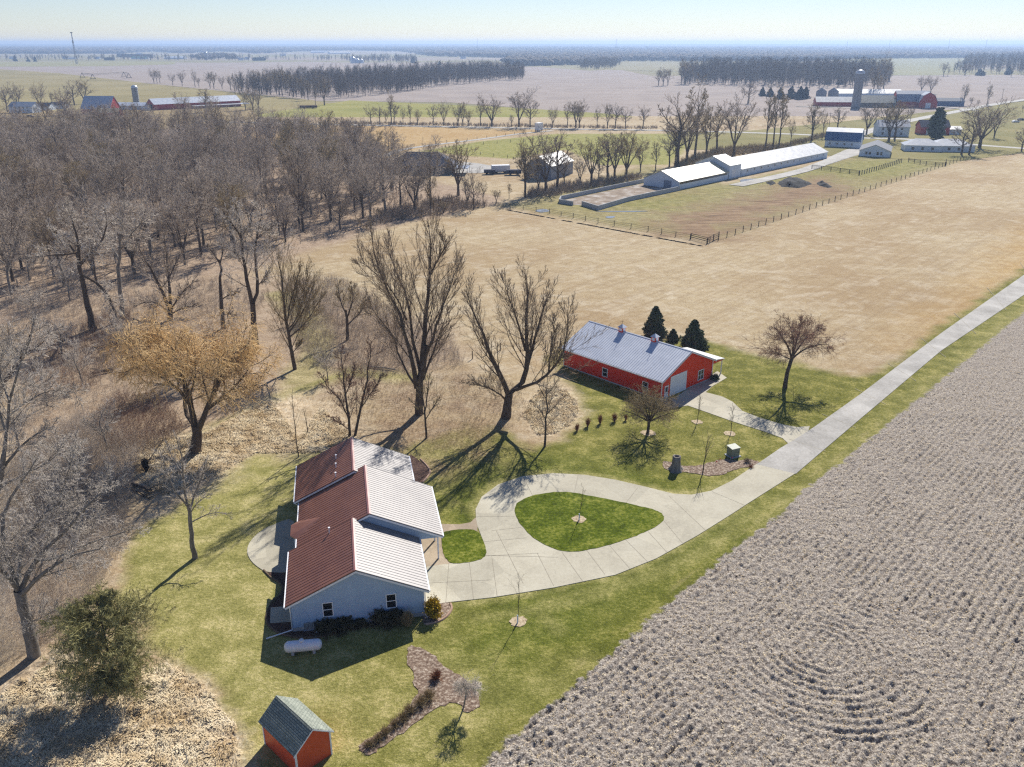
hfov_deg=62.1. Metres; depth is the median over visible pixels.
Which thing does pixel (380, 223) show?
field fence
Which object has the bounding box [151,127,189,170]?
bare tree
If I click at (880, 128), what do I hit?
white farmhouse
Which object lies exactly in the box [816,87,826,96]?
grain bin
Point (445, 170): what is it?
barn
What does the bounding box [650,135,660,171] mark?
clump tree
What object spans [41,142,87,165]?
bare tree
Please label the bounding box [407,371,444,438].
slim tree
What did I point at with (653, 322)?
spruce
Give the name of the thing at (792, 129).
shade tree
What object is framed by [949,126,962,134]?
white annex
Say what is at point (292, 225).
undergrowth
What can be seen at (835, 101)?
red cattle shed
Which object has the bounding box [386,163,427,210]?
hedgerow tree
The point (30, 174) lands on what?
bare tree
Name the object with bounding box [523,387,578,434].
reed patch
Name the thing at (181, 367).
willow
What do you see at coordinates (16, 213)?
bare tree
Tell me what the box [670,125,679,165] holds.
clump tree
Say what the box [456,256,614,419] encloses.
leaning tree
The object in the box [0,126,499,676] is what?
woodland floor
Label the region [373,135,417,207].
bare tree
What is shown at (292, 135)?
bare tree
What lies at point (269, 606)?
bed edging
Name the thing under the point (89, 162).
bare tree
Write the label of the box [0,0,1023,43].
sky
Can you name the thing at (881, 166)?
picket fence
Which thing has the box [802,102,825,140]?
shade tree
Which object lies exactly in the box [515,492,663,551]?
grass island
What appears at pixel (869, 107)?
yard track
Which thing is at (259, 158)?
bare tree
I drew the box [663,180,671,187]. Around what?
door
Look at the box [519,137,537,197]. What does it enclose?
hedgerow tree
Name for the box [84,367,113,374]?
fallen log
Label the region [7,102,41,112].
farmhouse
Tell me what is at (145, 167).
bare tree
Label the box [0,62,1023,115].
field
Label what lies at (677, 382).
garage door
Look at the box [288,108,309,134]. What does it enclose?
bare tree
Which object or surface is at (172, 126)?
bare tree
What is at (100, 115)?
bare tree
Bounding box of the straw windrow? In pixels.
[508,210,701,245]
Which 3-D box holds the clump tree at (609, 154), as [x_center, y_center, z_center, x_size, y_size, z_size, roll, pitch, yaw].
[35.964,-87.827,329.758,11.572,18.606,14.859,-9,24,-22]
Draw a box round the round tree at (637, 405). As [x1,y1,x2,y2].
[616,382,682,439]
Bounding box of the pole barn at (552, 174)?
[526,151,573,179]
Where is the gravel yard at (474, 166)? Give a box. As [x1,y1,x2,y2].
[455,162,500,172]
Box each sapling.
[508,573,529,622]
[702,430,714,472]
[729,403,734,430]
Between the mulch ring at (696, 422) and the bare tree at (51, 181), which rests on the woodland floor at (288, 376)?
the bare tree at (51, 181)
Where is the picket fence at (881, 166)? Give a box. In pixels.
[859,158,901,174]
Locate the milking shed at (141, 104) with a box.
[118,102,149,109]
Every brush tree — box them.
[0,388,43,446]
[2,231,43,279]
[3,280,47,326]
[12,356,62,404]
[37,434,91,491]
[38,313,76,355]
[42,256,84,299]
[62,337,94,385]
[78,393,120,449]
[94,454,132,504]
[95,312,130,343]
[293,285,318,317]
[312,348,338,378]
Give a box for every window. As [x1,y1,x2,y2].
[322,602,333,616]
[385,593,396,608]
[602,367,607,376]
[642,381,647,390]
[697,369,703,380]
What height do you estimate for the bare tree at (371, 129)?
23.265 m
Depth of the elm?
129.39 m
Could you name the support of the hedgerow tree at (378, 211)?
on the woodland floor at (288, 376)
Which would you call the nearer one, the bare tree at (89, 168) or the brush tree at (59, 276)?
the brush tree at (59, 276)
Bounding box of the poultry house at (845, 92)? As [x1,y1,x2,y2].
[837,89,900,96]
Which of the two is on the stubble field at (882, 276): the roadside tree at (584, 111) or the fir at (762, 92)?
the roadside tree at (584, 111)
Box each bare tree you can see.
[0,102,27,130]
[0,114,11,135]
[0,124,42,154]
[0,130,12,167]
[0,134,39,162]
[0,152,47,221]
[0,157,39,195]
[0,158,41,203]
[0,160,41,214]
[0,188,50,269]
[0,196,32,240]
[0,199,42,281]
[0,202,31,260]
[0,225,27,293]
[2,154,57,232]
[3,127,48,160]
[3,186,69,261]
[4,136,47,169]
[5,120,30,136]
[9,119,51,168]
[15,145,41,187]
[15,159,44,196]
[17,201,99,286]
[19,100,57,125]
[19,209,61,276]
[20,129,64,160]
[21,181,65,230]
[22,152,65,195]
[22,159,62,190]
[23,192,83,244]
[29,116,44,135]
[31,112,73,152]
[39,158,72,193]
[41,142,77,172]
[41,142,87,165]
[42,113,67,143]
[43,137,80,188]
[44,169,129,248]
[45,138,66,163]
[48,90,74,124]
[49,211,116,291]
[50,145,86,179]
[51,160,93,221]
[52,108,85,131]
[52,114,91,161]
[52,171,119,220]
[53,211,113,274]
[56,169,96,195]
[60,120,92,144]
[63,104,83,135]
[65,135,84,160]
[69,148,110,195]
[72,141,153,203]
[73,108,99,142]
[73,146,119,173]
[76,102,114,130]
[76,151,110,188]
[78,190,143,262]
[79,104,107,131]
[79,141,112,202]
[81,138,95,151]
[82,189,124,240]
[84,171,185,259]
[86,126,103,150]
[87,115,117,140]
[87,157,142,231]
[87,193,166,273]
[88,126,136,190]
[90,124,126,179]
[92,117,124,143]
[94,100,121,122]
[97,132,139,153]
[98,115,119,132]
[101,136,141,173]
[102,101,135,127]
[104,135,123,159]
[108,109,138,155]
[111,112,141,156]
[112,133,158,207]
[115,100,150,128]
[117,145,197,205]
[122,164,173,239]
[124,151,166,223]
[129,108,159,128]
[133,128,157,150]
[139,101,167,126]
[140,116,169,152]
[141,152,177,202]
[141,169,176,213]
[143,144,179,169]
[143,191,215,264]
[144,193,186,246]
[149,130,178,167]
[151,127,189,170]
[155,174,190,227]
[158,110,189,135]
[161,180,217,235]
[163,122,202,148]
[165,109,200,148]
[165,156,242,230]
[166,164,228,245]
[168,149,192,170]
[170,165,216,254]
[171,91,193,115]
[173,129,211,175]
[176,129,222,165]
[176,145,204,177]
[178,106,200,130]
[182,166,266,241]
[184,111,209,129]
[188,152,240,207]
[190,99,220,139]
[193,155,215,195]
[194,124,225,163]
[195,143,267,218]
[196,130,240,160]
[202,96,229,124]
[202,158,247,216]
[202,180,249,255]
[206,107,223,130]
[206,114,232,134]
[206,132,239,174]
[212,120,230,159]
[212,162,273,233]
[213,116,242,146]
[213,131,246,168]
[214,127,255,172]
[216,161,250,211]
[217,125,236,147]
[221,111,256,138]
[223,105,246,130]
[224,170,268,220]
[229,127,272,168]
[237,140,272,177]
[238,135,289,188]
[238,137,290,208]
[239,101,265,141]
[242,115,251,134]
[247,131,277,200]
[248,120,286,142]
[249,117,267,135]
[252,179,305,234]
[253,102,282,137]
[253,109,281,167]
[253,191,304,241]
[269,105,299,130]
[270,135,296,194]
[270,136,310,171]
[270,147,320,231]
[272,125,297,175]
[274,112,295,147]
[274,130,315,211]
[277,128,303,149]
[280,172,314,223]
[281,122,295,150]
[286,143,317,201]
[286,160,329,215]
[287,100,317,125]
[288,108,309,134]
[293,116,308,138]
[296,115,318,164]
[298,126,321,156]
[299,108,328,141]
[302,144,334,198]
[302,159,357,220]
[304,152,352,197]
[305,127,347,193]
[310,109,334,140]
[310,138,344,201]
[319,128,341,153]
[321,183,356,229]
[324,117,352,153]
[328,116,383,154]
[330,140,372,211]
[330,142,361,197]
[331,119,367,152]
[331,128,364,169]
[331,147,400,219]
[335,116,356,142]
[341,128,379,194]
[342,168,380,217]
[344,121,374,148]
[346,159,382,205]
[347,138,394,180]
[350,135,420,212]
[359,131,383,162]
[360,135,399,195]
[368,124,404,190]
[368,157,391,201]
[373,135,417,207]
[398,156,432,201]
[412,135,444,206]
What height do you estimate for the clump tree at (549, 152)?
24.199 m
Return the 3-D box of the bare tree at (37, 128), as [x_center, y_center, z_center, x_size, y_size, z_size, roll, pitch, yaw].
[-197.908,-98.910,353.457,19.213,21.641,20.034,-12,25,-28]
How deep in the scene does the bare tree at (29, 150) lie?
290.44 m
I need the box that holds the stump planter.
[667,454,683,473]
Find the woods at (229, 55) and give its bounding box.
[192,52,236,59]
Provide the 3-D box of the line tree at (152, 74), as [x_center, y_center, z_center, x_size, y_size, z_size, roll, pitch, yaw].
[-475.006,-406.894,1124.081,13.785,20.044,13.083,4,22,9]
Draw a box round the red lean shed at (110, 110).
[99,108,121,114]
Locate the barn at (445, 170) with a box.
[394,152,469,174]
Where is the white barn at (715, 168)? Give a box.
[643,143,827,188]
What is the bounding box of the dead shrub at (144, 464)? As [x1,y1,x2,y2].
[139,457,150,471]
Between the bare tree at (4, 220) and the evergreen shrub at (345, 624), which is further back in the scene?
the bare tree at (4, 220)
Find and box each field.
[0,61,174,66]
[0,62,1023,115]
[0,69,328,113]
[0,116,1023,757]
[483,312,1023,766]
[534,62,787,70]
[846,58,963,74]
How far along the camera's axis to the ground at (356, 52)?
2741.12 m
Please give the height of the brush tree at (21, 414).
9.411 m
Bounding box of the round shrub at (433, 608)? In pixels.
[423,592,442,618]
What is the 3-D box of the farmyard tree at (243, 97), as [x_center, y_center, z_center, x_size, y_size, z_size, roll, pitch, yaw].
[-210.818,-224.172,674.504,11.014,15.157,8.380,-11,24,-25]
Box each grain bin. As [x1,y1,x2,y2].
[350,57,355,62]
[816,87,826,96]
[828,87,838,96]
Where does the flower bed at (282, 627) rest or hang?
on the lawn at (353, 689)
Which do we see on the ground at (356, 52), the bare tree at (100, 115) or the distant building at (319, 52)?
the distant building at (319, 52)
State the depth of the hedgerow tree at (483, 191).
280.30 m
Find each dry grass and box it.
[0,654,240,766]
[130,399,351,494]
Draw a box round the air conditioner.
[304,621,316,632]
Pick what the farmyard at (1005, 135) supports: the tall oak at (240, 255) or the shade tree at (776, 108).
the shade tree at (776, 108)
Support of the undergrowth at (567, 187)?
on the pasture
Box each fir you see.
[759,87,766,95]
[765,87,774,96]
[775,87,785,98]
[785,86,795,98]
[793,86,806,99]
[802,86,810,98]
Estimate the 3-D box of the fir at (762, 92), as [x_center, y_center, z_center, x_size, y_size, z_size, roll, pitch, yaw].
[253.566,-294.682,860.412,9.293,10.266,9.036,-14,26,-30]
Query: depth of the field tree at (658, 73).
1062.79 m
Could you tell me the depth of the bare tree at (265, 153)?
283.75 m
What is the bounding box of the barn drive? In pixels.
[660,371,809,442]
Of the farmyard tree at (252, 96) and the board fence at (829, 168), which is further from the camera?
the farmyard tree at (252, 96)
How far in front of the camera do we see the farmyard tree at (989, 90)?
728.25 m
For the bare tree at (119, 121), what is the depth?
386.56 m
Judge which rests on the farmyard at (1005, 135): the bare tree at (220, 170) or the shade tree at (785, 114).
the shade tree at (785, 114)
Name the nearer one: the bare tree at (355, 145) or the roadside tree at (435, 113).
the bare tree at (355, 145)
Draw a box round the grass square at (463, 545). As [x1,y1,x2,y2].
[441,529,486,562]
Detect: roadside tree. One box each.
[363,104,376,123]
[374,105,382,123]
[382,107,389,123]
[386,91,397,122]
[387,102,399,122]
[406,103,412,123]
[411,110,421,122]
[425,103,438,123]
[437,100,451,124]
[451,105,462,121]
[453,102,469,125]
[462,109,472,123]
[475,93,503,126]
[475,97,483,125]
[508,85,538,126]
[520,98,539,126]
[547,106,559,127]
[563,102,571,127]
[566,101,584,127]
[571,99,588,127]
[593,106,601,127]
[601,104,615,127]
[609,103,624,128]
[621,107,632,128]
[638,105,650,128]
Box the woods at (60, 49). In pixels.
[0,45,127,53]
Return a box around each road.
[225,121,1023,148]
[864,99,1023,135]
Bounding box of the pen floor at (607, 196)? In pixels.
[567,183,667,204]
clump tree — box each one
[510,139,544,188]
[518,123,563,188]
[529,158,548,187]
[537,128,574,188]
[555,157,572,183]
[572,154,589,181]
[573,137,613,181]
[591,132,625,177]
[592,156,606,178]
[596,132,636,176]
[604,131,650,177]
[632,141,649,170]
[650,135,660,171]
[660,133,676,166]
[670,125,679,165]
[672,116,688,149]
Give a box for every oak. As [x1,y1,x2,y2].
[0,310,59,397]
[25,196,128,330]
[82,198,157,319]
[203,225,241,328]
[212,195,293,347]
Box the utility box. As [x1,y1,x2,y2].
[724,443,740,458]
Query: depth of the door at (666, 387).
128.37 m
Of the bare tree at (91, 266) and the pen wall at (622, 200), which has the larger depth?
the pen wall at (622, 200)
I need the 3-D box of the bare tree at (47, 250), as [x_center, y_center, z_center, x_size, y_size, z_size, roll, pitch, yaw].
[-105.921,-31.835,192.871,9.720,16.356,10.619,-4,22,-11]
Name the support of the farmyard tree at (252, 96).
on the olive field at (119, 90)
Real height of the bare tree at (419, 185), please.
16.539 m
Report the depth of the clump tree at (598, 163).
326.89 m
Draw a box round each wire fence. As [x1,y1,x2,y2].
[498,202,707,243]
[709,157,963,242]
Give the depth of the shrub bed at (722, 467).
108.02 m
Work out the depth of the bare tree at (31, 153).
304.26 m
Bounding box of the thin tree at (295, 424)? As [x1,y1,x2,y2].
[288,390,300,456]
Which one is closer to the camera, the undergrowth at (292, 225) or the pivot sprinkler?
the undergrowth at (292, 225)
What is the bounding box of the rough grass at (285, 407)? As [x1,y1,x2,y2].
[0,388,585,766]
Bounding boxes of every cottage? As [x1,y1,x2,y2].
[39,102,55,109]
[901,138,942,151]
[934,139,975,151]
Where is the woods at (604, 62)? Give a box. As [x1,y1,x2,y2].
[576,56,620,68]
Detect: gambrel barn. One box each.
[824,127,863,147]
[894,90,937,108]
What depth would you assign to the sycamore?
71.94 m
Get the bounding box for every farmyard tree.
[0,84,12,110]
[4,81,24,101]
[27,82,45,103]
[51,88,74,108]
[62,81,82,104]
[70,78,98,97]
[195,89,210,109]
[236,84,257,107]
[239,91,250,109]
[253,92,260,108]
[679,60,692,83]
[683,65,695,83]
[739,83,759,102]
[869,63,881,88]
[870,75,887,88]
[882,52,894,87]
[917,75,930,90]
[927,76,941,91]
[939,62,951,75]
[959,64,969,74]
[961,85,970,99]
[987,81,993,104]
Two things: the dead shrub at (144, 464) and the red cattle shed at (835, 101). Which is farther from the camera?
the red cattle shed at (835, 101)
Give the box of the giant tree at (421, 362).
[342,193,468,415]
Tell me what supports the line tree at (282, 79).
on the field at (558, 88)
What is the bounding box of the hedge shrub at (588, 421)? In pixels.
[585,418,591,426]
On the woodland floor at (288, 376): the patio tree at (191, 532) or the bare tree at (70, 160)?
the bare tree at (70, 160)
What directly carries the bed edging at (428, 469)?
on the back bed at (420, 471)
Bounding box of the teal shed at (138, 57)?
[131,56,149,58]
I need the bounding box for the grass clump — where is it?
[398,609,414,626]
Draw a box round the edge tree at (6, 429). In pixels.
[0,313,96,501]
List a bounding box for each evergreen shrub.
[313,617,345,641]
[334,615,357,634]
[354,618,368,628]
[366,605,398,629]
[386,607,403,627]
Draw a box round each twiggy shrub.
[360,737,378,749]
[371,731,387,745]
[375,725,394,737]
[388,714,400,728]
[394,709,411,723]
[399,701,417,714]
[412,690,431,708]
[418,686,437,705]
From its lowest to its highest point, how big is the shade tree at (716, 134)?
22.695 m
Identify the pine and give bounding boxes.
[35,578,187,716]
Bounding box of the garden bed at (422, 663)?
[359,645,479,754]
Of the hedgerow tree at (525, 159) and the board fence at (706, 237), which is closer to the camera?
the board fence at (706, 237)
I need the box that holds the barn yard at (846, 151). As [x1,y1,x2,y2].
[824,148,859,165]
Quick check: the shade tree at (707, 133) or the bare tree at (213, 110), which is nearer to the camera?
the shade tree at (707, 133)
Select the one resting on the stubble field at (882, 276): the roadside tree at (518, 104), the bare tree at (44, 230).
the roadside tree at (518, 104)
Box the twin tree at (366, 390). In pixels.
[314,337,387,435]
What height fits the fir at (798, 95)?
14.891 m
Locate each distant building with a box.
[164,56,185,58]
[310,51,327,52]
[328,52,349,53]
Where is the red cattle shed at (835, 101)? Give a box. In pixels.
[813,97,851,106]
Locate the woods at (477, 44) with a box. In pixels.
[0,44,1023,45]
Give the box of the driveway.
[424,264,1023,602]
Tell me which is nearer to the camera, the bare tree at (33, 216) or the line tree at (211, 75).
the bare tree at (33, 216)
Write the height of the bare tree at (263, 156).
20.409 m
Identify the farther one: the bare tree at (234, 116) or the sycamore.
the bare tree at (234, 116)
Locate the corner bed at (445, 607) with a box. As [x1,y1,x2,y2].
[422,602,449,623]
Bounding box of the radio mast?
[70,32,77,63]
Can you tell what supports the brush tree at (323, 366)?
on the woodland floor at (288, 376)
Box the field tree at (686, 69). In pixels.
[683,61,696,84]
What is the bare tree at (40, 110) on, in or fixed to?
on the woodland floor at (288, 376)
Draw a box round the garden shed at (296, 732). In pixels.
[258,695,333,766]
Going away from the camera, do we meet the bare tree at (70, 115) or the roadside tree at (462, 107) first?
the bare tree at (70, 115)
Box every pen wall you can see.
[559,179,643,204]
[581,186,679,209]
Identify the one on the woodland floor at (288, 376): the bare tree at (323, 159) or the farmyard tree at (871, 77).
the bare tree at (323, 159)
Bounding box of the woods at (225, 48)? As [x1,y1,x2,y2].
[122,45,399,52]
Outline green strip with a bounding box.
[262,100,630,116]
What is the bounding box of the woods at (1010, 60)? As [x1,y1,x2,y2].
[953,51,1023,73]
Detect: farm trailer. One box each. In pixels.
[299,105,316,107]
[484,169,494,174]
[491,164,509,173]
[504,169,521,174]
[535,122,542,130]
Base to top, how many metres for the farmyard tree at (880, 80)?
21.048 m
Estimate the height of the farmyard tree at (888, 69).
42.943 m
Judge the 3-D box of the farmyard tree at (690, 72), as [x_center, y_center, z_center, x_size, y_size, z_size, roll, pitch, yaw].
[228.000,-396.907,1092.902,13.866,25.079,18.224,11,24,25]
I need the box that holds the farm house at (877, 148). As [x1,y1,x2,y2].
[859,140,892,156]
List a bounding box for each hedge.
[116,53,152,57]
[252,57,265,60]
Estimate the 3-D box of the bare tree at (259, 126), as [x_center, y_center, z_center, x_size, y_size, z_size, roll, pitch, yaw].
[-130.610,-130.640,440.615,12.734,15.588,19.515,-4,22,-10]
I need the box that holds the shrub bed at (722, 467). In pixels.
[663,459,758,475]
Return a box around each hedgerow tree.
[373,207,380,217]
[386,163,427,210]
[420,175,439,208]
[436,201,451,212]
[439,140,478,195]
[458,165,482,206]
[464,177,481,209]
[477,180,487,201]
[490,190,500,203]
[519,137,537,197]
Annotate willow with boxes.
[95,287,287,454]
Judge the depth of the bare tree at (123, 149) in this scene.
247.56 m
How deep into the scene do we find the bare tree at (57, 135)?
342.63 m
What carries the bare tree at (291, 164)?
on the woodland floor at (288, 376)
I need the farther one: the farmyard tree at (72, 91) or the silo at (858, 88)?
the farmyard tree at (72, 91)
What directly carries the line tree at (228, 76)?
on the field at (558, 88)
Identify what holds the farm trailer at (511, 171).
on the stubble field at (882, 276)
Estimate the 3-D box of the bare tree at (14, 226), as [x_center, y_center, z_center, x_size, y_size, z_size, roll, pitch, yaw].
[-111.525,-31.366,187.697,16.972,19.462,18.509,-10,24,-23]
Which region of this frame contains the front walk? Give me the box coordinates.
[421,518,477,566]
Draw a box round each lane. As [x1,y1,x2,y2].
[383,130,551,155]
[758,275,1023,473]
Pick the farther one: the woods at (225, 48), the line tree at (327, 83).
the woods at (225, 48)
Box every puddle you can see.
[535,209,548,211]
[596,211,640,211]
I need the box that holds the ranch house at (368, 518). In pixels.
[266,437,443,638]
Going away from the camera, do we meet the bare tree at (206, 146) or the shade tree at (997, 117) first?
the bare tree at (206, 146)
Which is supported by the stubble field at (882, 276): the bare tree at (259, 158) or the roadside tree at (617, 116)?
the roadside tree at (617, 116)
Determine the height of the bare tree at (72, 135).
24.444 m
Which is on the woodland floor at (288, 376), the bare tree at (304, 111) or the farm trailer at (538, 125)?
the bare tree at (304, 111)
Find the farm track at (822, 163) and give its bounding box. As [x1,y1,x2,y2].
[729,149,859,185]
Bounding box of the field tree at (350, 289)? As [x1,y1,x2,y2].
[333,280,371,339]
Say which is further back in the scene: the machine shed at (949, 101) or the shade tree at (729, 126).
the machine shed at (949, 101)
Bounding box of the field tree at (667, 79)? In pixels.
[662,68,674,84]
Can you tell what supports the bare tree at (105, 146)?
on the woodland floor at (288, 376)
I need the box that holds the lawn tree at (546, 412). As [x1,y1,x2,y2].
[530,369,565,446]
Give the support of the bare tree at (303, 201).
on the woodland floor at (288, 376)
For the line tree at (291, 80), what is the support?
on the field at (558, 88)
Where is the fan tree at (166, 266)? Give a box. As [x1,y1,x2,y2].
[128,229,203,320]
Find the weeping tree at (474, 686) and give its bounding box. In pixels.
[451,672,482,708]
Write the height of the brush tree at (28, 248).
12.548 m
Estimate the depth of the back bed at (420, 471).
107.02 m
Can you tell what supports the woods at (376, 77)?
on the field at (558, 88)
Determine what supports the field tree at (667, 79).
on the field at (558, 88)
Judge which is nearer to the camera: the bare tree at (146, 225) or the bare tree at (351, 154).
the bare tree at (146, 225)
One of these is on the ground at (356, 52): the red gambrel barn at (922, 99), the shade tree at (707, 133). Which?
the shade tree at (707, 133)
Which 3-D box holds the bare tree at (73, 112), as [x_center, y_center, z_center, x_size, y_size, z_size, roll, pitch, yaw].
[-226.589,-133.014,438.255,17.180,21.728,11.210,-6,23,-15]
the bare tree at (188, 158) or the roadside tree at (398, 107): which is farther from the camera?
the roadside tree at (398, 107)
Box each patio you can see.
[247,519,294,572]
[270,607,291,622]
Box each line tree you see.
[148,69,155,80]
[176,70,184,85]
[202,72,212,88]
[207,72,217,87]
[225,75,232,88]
[249,68,269,93]
[262,75,277,94]
[268,69,284,95]
[277,64,285,95]
[283,67,289,95]
[286,75,297,96]
[291,76,305,97]
[303,80,311,99]
[310,73,331,104]
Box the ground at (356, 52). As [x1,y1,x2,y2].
[0,44,1023,758]
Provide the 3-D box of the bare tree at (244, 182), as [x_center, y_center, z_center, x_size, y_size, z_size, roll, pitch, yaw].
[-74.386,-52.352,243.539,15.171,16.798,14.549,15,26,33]
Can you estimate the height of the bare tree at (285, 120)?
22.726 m
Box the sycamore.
[0,437,151,659]
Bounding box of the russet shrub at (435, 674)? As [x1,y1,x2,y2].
[428,669,442,683]
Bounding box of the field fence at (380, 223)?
[300,202,495,243]
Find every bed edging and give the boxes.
[263,569,328,638]
[420,458,430,481]
[425,602,452,624]
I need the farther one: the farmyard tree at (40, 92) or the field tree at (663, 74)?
the field tree at (663, 74)
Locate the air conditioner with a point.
(308, 626)
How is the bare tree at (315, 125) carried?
on the woodland floor at (288, 376)
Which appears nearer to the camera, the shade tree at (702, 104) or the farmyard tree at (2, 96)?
the shade tree at (702, 104)
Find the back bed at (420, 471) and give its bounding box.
[410,455,428,482]
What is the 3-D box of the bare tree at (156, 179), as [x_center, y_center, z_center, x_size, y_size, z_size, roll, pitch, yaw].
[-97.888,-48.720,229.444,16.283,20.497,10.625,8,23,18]
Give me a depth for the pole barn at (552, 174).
336.69 m
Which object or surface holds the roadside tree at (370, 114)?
on the green strip
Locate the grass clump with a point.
(407, 618)
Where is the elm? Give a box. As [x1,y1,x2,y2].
[740,309,847,387]
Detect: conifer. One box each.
[926,107,947,139]
[975,69,986,75]
[1004,66,1012,74]
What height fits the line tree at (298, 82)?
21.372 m
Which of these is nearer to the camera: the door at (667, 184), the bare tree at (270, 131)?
the door at (667, 184)
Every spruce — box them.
[642,306,668,339]
[666,328,679,342]
[679,319,709,350]
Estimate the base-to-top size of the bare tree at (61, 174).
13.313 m
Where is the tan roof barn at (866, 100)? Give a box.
[860,95,895,107]
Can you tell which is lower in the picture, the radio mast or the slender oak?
the slender oak
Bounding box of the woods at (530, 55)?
[387,44,1023,65]
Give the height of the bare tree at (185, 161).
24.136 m
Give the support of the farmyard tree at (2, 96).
on the farmyard at (167, 112)
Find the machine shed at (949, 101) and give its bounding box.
[937,98,964,105]
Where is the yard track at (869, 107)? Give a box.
[803,106,975,110]
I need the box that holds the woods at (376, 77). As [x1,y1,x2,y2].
[228,59,525,98]
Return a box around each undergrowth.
[0,138,436,308]
[0,268,471,667]
[0,405,144,661]
[23,306,186,450]
[268,292,529,464]
[340,120,657,128]
[379,171,641,222]
[674,126,845,166]
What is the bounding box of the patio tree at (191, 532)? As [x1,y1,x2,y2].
[148,429,232,559]
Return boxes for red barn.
[146,95,249,109]
[562,320,724,399]
[915,120,950,134]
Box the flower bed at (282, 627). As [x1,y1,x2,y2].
[268,572,377,637]
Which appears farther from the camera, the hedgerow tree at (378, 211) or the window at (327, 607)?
the hedgerow tree at (378, 211)
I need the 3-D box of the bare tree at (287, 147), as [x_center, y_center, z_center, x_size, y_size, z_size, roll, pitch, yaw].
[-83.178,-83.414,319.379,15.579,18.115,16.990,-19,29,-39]
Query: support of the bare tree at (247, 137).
on the woodland floor at (288, 376)
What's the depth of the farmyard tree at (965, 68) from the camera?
1400.82 m
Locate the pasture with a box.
[420,134,959,240]
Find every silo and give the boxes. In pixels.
[131,85,139,101]
[851,70,864,106]
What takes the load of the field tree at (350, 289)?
on the woodland floor at (288, 376)
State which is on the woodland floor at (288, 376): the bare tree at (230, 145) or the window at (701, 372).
the bare tree at (230, 145)
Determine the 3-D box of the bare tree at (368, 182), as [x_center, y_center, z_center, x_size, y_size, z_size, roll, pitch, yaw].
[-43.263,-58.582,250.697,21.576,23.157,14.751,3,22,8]
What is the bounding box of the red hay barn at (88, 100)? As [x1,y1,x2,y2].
[80,96,119,113]
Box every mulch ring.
[509,616,526,626]
[572,515,585,522]
[640,430,655,435]
[691,420,702,423]
[723,431,735,435]
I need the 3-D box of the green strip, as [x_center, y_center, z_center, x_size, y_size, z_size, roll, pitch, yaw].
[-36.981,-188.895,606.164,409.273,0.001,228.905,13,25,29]
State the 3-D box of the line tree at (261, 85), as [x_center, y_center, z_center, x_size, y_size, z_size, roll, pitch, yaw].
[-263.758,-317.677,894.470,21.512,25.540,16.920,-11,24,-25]
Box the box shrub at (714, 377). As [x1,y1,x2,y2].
[710,372,719,380]
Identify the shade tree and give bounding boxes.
[657,93,707,166]
[674,107,709,160]
[685,73,716,156]
[699,102,726,153]
[707,105,731,151]
[716,90,762,155]
[763,85,778,145]
[764,83,786,146]
[778,84,792,144]
[788,116,798,142]
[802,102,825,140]
[821,108,829,135]
[831,106,848,126]
[858,100,893,133]
[874,100,910,140]
[882,102,916,138]
[949,123,981,154]
[959,95,1022,147]
[960,113,992,154]
[982,109,1008,137]
[1015,127,1023,150]
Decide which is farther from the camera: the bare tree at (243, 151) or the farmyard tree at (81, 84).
the farmyard tree at (81, 84)
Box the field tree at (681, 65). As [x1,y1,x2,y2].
[677,59,685,84]
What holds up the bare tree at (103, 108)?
on the woodland floor at (288, 376)
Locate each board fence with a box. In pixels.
[691,231,719,242]
[816,165,859,173]
[908,158,946,165]
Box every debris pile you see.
[766,181,775,185]
[777,177,811,187]
[817,180,831,187]
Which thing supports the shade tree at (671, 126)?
on the stubble field at (882, 276)
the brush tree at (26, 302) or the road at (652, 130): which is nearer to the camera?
the brush tree at (26, 302)
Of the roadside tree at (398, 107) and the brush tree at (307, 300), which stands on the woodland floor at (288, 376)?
the brush tree at (307, 300)
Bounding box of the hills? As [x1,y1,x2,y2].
[12,45,1023,46]
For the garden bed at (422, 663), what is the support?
on the lawn at (353, 689)
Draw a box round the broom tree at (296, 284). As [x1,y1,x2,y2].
[261,233,327,369]
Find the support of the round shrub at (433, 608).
on the corner bed at (445, 607)
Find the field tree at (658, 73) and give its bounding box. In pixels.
[653,69,664,85]
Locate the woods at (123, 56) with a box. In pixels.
[5,52,411,60]
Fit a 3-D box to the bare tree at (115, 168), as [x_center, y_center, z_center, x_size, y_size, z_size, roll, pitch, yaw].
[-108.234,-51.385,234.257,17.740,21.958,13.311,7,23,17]
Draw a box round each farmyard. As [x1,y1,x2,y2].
[0,108,257,134]
[670,101,1023,160]
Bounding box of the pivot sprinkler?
[80,72,131,78]
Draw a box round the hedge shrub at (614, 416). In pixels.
[611,412,617,421]
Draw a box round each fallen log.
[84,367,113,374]
[131,482,164,492]
[131,487,164,500]
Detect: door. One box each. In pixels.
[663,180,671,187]
[664,385,668,397]
[669,371,686,396]
[731,169,735,178]
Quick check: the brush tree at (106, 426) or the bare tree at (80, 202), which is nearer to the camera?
the brush tree at (106, 426)
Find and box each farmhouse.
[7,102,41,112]
[873,120,910,136]
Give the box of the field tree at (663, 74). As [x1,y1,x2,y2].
[658,66,670,85]
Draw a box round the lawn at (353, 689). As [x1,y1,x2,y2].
[121,269,1023,766]
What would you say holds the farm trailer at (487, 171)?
on the stubble field at (882, 276)
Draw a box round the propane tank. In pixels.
[284,638,321,655]
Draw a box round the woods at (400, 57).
[346,53,416,62]
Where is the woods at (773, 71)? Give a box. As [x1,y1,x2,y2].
[678,54,894,87]

